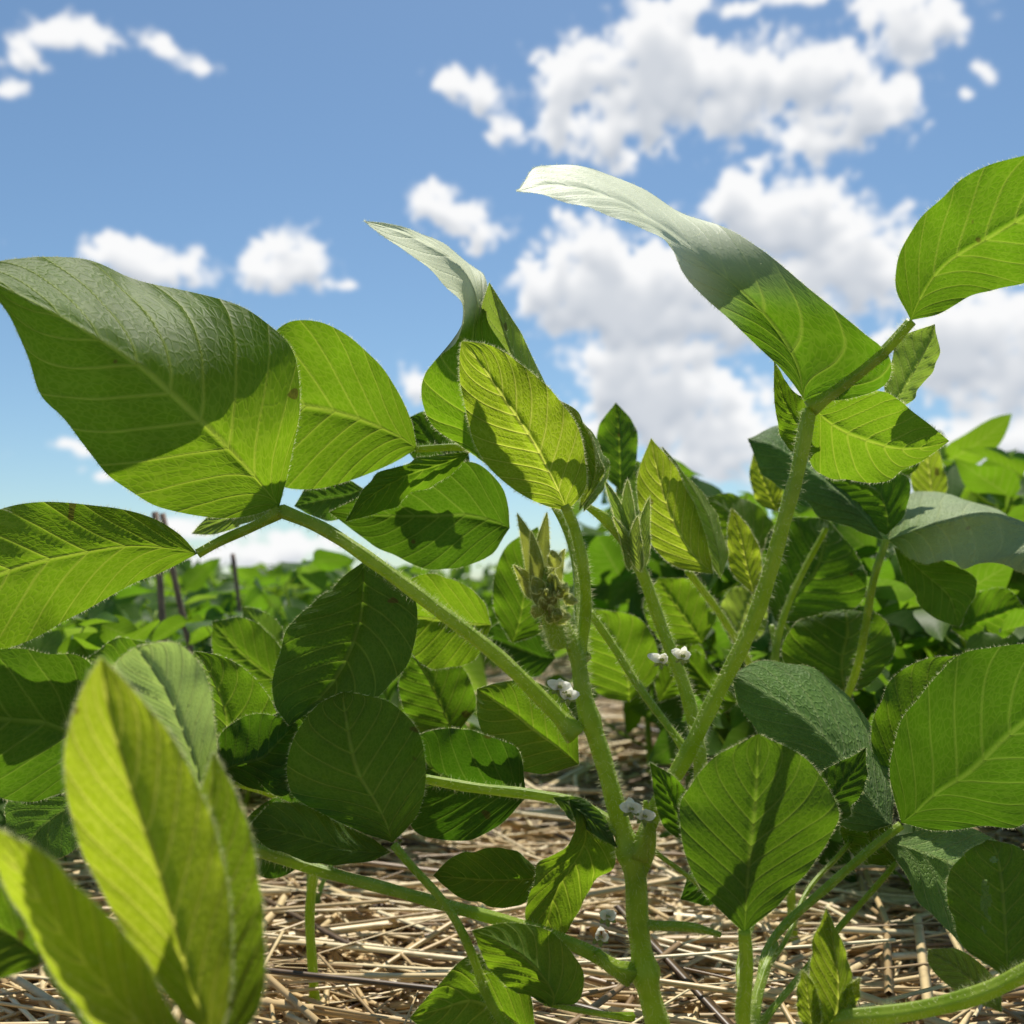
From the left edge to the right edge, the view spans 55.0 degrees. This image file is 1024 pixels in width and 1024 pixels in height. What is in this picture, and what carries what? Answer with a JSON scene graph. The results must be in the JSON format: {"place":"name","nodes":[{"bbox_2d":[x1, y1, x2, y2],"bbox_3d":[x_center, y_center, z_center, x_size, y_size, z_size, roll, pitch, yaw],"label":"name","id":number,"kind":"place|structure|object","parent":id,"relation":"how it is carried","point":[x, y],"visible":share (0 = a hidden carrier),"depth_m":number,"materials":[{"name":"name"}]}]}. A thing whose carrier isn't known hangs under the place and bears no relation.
{"place":"outdoors","nodes":[
{"label":"outdoors","id":0,"kind":"place"},
{"bbox_2d":[25,889,476,1020],"bbox_3d":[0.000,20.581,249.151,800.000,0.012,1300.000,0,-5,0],"label":"ground","id":1,"kind":"structure","parent":0,"point":[268,990],"depth_m":0.49,"materials":[{"name":"soil"}]},
{"bbox_2d":[0,639,271,1023],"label":"soybean plant","id":2,"kind":"object","parent":1,"relation":"on","point":[162,830],"visible":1,"depth_m":0.20,"materials":[{"name":"green plant"}]},
{"bbox_2d":[142,562,489,596],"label":"distant crop","id":3,"kind":"object","parent":1,"relation":"on","point":[148,581],"visible":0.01,"depth_m":6.39,"materials":[{"name":"green plant"}]},
{"bbox_2d":[0,654,1023,1023],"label":"straw mulch","id":4,"kind":"object","parent":1,"relation":"on","point":[378,954],"visible":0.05,"depth_m":0.52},
{"bbox_2d":[47,610,88,638],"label":"soybean plant","id":5,"kind":"object","parent":4,"relation":"on","point":[75,624],"visible":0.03,"depth_m":1.46,"materials":[{"name":"green plant"}]},
{"bbox_2d":[0,612,159,864],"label":"soybean plant","id":6,"kind":"object","parent":4,"relation":"on","point":[81,641],"visible":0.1,"depth_m":0.66,"materials":[{"name":"green plant"}]},
{"bbox_2d":[59,584,156,658],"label":"soybean plant","id":7,"kind":"object","parent":4,"relation":"on","point":[105,605],"visible":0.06,"depth_m":0.98,"materials":[{"name":"green plant"}]},
{"bbox_2d":[58,594,169,642],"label":"soybean plant","id":8,"kind":"object","parent":4,"relation":"on","point":[65,622],"depth_m":1.23,"materials":[{"name":"green plant"}]},
{"bbox_2d":[64,561,211,650],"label":"soybean plant","id":9,"kind":"object","parent":4,"relation":"on","point":[195,578],"visible":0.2,"depth_m":1.11,"materials":[{"name":"green plant"}]},
{"bbox_2d":[73,611,233,780],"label":"soybean plant","id":10,"kind":"object","parent":4,"relation":"on","point":[100,643],"visible":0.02,"depth_m":0.70,"materials":[{"name":"green plant"}]},
{"bbox_2d":[141,571,168,637],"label":"soybean plant","id":11,"kind":"object","parent":4,"relation":"on","point":[144,608],"depth_m":1.92,"materials":[{"name":"green plant"}]},
{"bbox_2d":[152,512,166,641],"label":"dead stalk","id":12,"kind":"object","parent":4,"relation":"on","point":[161,599],"visible":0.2,"depth_m":0.81,"materials":[{"name":"brown plant"}]},
{"bbox_2d":[159,513,193,653],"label":"dead stalk","id":13,"kind":"object","parent":4,"relation":"on","point":[177,592],"visible":0.3,"depth_m":0.84,"materials":[{"name":"brown plant"}]},
{"bbox_2d":[134,558,223,642],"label":"soybean plant","id":14,"kind":"object","parent":4,"relation":"on","point":[140,601],"visible":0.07,"depth_m":1.52,"materials":[{"name":"green plant"}]},
{"bbox_2d":[121,592,237,651],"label":"soybean plant","id":15,"kind":"object","parent":4,"relation":"on","point":[171,608],"visible":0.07,"depth_m":0.88,"materials":[{"name":"green plant"}]},
{"bbox_2d":[133,559,272,603],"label":"soybean plant","id":16,"kind":"object","parent":4,"relation":"on","point":[167,577],"visible":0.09,"depth_m":1.73,"materials":[{"name":"green plant"}]},
{"bbox_2d":[207,570,226,599],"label":"soybean plant","id":17,"kind":"object","parent":4,"relation":"on","point":[218,577],"visible":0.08,"depth_m":4.42,"materials":[{"name":"green plant"}]},
{"bbox_2d":[151,614,288,816],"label":"soybean plant","id":18,"kind":"object","parent":4,"relation":"on","point":[198,628],"visible":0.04,"depth_m":0.76,"materials":[{"name":"green plant"}]},
{"bbox_2d":[176,605,280,653],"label":"soybean plant","id":19,"kind":"object","parent":4,"relation":"on","point":[212,612],"visible":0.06,"depth_m":0.93,"materials":[{"name":"green plant"}]},
{"bbox_2d":[171,570,293,642],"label":"soybean plant","id":20,"kind":"object","parent":4,"relation":"on","point":[226,602],"visible":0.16,"depth_m":1.24,"materials":[{"name":"green plant"}]},
{"bbox_2d":[230,553,241,611],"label":"dead stalk","id":21,"kind":"object","parent":4,"relation":"on","point":[235,577],"visible":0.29,"depth_m":1.10,"materials":[{"name":"plant"}]},
{"bbox_2d":[0,563,490,1003],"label":"soybean plant","id":22,"kind":"object","parent":4,"relation":"on","point":[362,629],"visible":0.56,"depth_m":0.42,"materials":[{"name":"green plant"}]},
{"bbox_2d":[198,549,352,651],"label":"soybean plant","id":23,"kind":"object","parent":4,"relation":"on","point":[312,575],"visible":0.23,"depth_m":1.14,"materials":[{"name":"green plant"}]},
{"bbox_2d":[229,566,330,604],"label":"soybean plant","id":24,"kind":"object","parent":4,"relation":"on","point":[246,572],"visible":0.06,"depth_m":1.56,"materials":[{"name":"green plant"}]},
{"bbox_2d":[265,568,304,598],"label":"soybean plant","id":25,"kind":"object","parent":4,"relation":"on","point":[279,591],"visible":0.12,"depth_m":3.23,"materials":[{"name":"green plant"}]},
{"bbox_2d":[289,562,329,605],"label":"soybean plant","id":26,"kind":"object","parent":4,"relation":"on","point":[297,581],"visible":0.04,"depth_m":1.53,"materials":[{"name":"green plant"}]},
{"bbox_2d":[268,557,355,585],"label":"soybean plant","id":27,"kind":"object","parent":4,"relation":"on","point":[276,573],"depth_m":1.85,"materials":[{"name":"green plant"}]},
{"bbox_2d":[306,865,331,915],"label":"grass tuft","id":28,"kind":"object","parent":4,"relation":"on","point":[320,890],"visible":0.13,"depth_m":0.57,"materials":[{"name":"green plant"}]},
{"bbox_2d":[236,674,401,797],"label":"soybean plant","id":29,"kind":"object","parent":4,"relation":"on","point":[240,790],"visible":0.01,"depth_m":0.85,"materials":[{"name":"green plant"}]},
{"bbox_2d":[294,566,347,593],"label":"soybean plant","id":30,"kind":"object","parent":4,"relation":"on","point":[337,574],"visible":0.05,"depth_m":1.41,"materials":[{"name":"green plant"}]},
{"bbox_2d":[273,582,403,712],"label":"soybean plant","id":31,"kind":"object","parent":4,"relation":"on","point":[291,613],"visible":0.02,"depth_m":0.79,"materials":[{"name":"green plant"}]},
{"bbox_2d":[302,559,431,579],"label":"soybean plant","id":32,"kind":"object","parent":4,"relation":"on","point":[410,572],"visible":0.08,"depth_m":1.16,"materials":[{"name":"green plant"}]},
{"bbox_2d":[393,567,446,575],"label":"soybean plant","id":33,"kind":"object","parent":4,"relation":"on","point":[440,572],"visible":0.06,"depth_m":2.85,"materials":[{"name":"green plant"}]},
{"bbox_2d":[360,675,480,841],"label":"soybean plant","id":34,"kind":"object","parent":4,"relation":"on","point":[392,688],"visible":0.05,"depth_m":0.74,"materials":[{"name":"green plant"}]},
{"bbox_2d":[396,653,486,733],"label":"soybean plant","id":35,"kind":"object","parent":4,"relation":"on","point":[475,670],"visible":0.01,"depth_m":0.90,"materials":[{"name":"green plant"}]},
{"bbox_2d":[443,562,498,667],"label":"soybean plant","id":36,"kind":"object","parent":4,"relation":"on","point":[478,588],"visible":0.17,"depth_m":2.51,"materials":[{"name":"green plant"}]},
{"bbox_2d":[0,154,1023,1023],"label":"soybean plant","id":37,"kind":"object","parent":4,"relation":"on","point":[220,414],"visible":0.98,"depth_m":0.37,"materials":[{"name":"green plant"}]},
{"bbox_2d":[476,565,569,669],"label":"soybean plant","id":38,"kind":"object","parent":4,"relation":"on","point":[488,601],"visible":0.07,"depth_m":2.17,"materials":[{"name":"green plant"}]},
{"bbox_2d":[557,552,575,629],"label":"soybean plant","id":39,"kind":"object","parent":4,"relation":"on","point":[568,567],"visible":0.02,"depth_m":2.66,"materials":[{"name":"green plant"}]},
{"bbox_2d":[558,529,586,657],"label":"soybean plant","id":40,"kind":"object","parent":4,"relation":"on","point":[569,609],"visible":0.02,"depth_m":2.30,"materials":[{"name":"green plant"}]},
{"bbox_2d":[554,506,723,728],"bbox_3d":[0.205,0.146,1.301,0.271,0.322,0.274,-2,-5,21],"label":"soybean plant","id":41,"kind":"object","parent":4,"relation":"on","point":[598,531],"visible":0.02,"depth_m":1.28,"materials":[{"name":"green plant"}]},
{"bbox_2d":[544,479,758,783],"bbox_3d":[0.135,0.104,0.996,0.262,0.356,0.285,2,-5,-26],"label":"soybean plant","id":42,"kind":"object","parent":4,"relation":"on","point":[605,558],"visible":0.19,"depth_m":0.93,"materials":[{"name":"green plant"}]},
{"bbox_2d":[570,563,743,763],"bbox_3d":[0.201,0.136,0.979,0.264,0.290,0.251,0,-5,-3],"label":"soybean plant","id":43,"kind":"object","parent":4,"relation":"on","point":[635,710],"visible":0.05,"depth_m":0.93,"materials":[{"name":"green plant"}]},
{"bbox_2d":[607,448,794,733],"bbox_3d":[0.199,0.103,0.895,0.271,0.342,0.224,-1,-5,10],"label":"soybean plant","id":44,"kind":"object","parent":4,"relation":"on","point":[624,587],"visible":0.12,"depth_m":0.89,"materials":[{"name":"green plant"}]},
{"bbox_2d":[647,644,856,882],"bbox_3d":[0.172,0.176,0.684,0.150,0.163,0.135,3,-6,-32],"label":"soybean plant","id":45,"kind":"object","parent":4,"relation":"on","point":[664,749],"visible":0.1,"depth_m":0.70,"materials":[{"name":"green plant"}]},
{"bbox_2d":[487,403,1023,942],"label":"soybean plant","id":46,"kind":"object","parent":4,"relation":"on","point":[929,525],"visible":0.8,"depth_m":0.55,"materials":[{"name":"green plant"}]},
{"bbox_2d":[715,545,918,874],"bbox_3d":[0.220,0.140,0.710,0.195,0.239,0.205,-2,-5,20],"label":"soybean plant","id":47,"kind":"object","parent":4,"relation":"on","point":[888,587],"visible":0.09,"depth_m":0.70,"materials":[{"name":"green plant"}]},
{"bbox_2d":[649,643,1023,1023],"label":"soybean plant","id":48,"kind":"object","parent":4,"relation":"on","point":[935,752],"visible":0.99,"depth_m":0.37,"materials":[{"name":"green plant"}]},
{"bbox_2d":[741,510,950,666],"bbox_3d":[0.342,0.142,1.060,0.302,0.292,0.261,0,-5,5],"label":"soybean plant","id":49,"kind":"object","parent":4,"relation":"on","point":[774,513],"depth_m":1.08,"materials":[{"name":"green plant"}]},
{"bbox_2d":[739,498,1023,720],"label":"soybean plant","id":50,"kind":"object","parent":4,"relation":"on","point":[923,639],"visible":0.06,"depth_m":0.79,"materials":[{"name":"green plant"}]},
{"bbox_2d":[782,414,1015,660],"bbox_3d":[0.392,0.092,0.977,0.322,0.376,0.309,-2,-5,27],"label":"soybean plant","id":51,"kind":"object","parent":4,"relation":"on","point":[991,432],"visible":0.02,"depth_m":0.98,"materials":[{"name":"green plant"}]},
{"bbox_2d":[910,646,941,659],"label":"soybean plant","id":52,"kind":"object","parent":4,"relation":"on","point":[923,652],"visible":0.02,"depth_m":0.98,"materials":[{"name":"green plant"}]},
{"bbox_2d":[830,609,1023,891],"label":"soybean plant","id":53,"kind":"object","parent":4,"relation":"on","point":[980,639],"visible":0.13,"depth_m":0.59,"materials":[{"name":"green plant"}]},
{"bbox_2d":[831,505,1023,715],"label":"soybean plant","id":54,"kind":"object","parent":4,"relation":"on","point":[910,614],"visible":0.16,"depth_m":0.69,"materials":[{"name":"green plant"}]},
{"bbox_2d":[869,458,1023,658],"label":"soybean plant","id":55,"kind":"object","parent":4,"relation":"on","point":[997,481],"visible":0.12,"depth_m":0.84,"materials":[{"name":"green plant"}]},
{"bbox_2d":[908,449,1017,655],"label":"soybean plant","id":56,"kind":"object","parent":4,"relation":"on","point":[966,493],"visible":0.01,"depth_m":1.24,"materials":[{"name":"green plant"}]},
{"bbox_2d":[960,447,1023,599],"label":"soybean plant","id":57,"kind":"object","parent":4,"relation":"on","point":[1015,585],"visible":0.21,"depth_m":0.87,"materials":[{"name":"green plant"}]},
{"bbox_2d":[1011,451,1023,463],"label":"soybean plant","id":58,"kind":"object","parent":4,"relation":"on","point":[1018,456],"visible":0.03,"depth_m":1.26,"materials":[{"name":"green plant"}]},
{"bbox_2d":[466,576,486,594],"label":"soybean plant","id":59,"kind":"object","parent":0,"point":[477,581],"visible":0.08,"depth_m":4.94,"materials":[{"name":"green plant"}]},
{"bbox_2d":[0,0,1023,568],"bbox_3d":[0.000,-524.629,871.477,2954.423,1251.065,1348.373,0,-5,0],"label":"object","id":60,"kind":"structure","parent":0,"point":[652,354],"depth_m":1378.68,"materials":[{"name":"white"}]}
]}

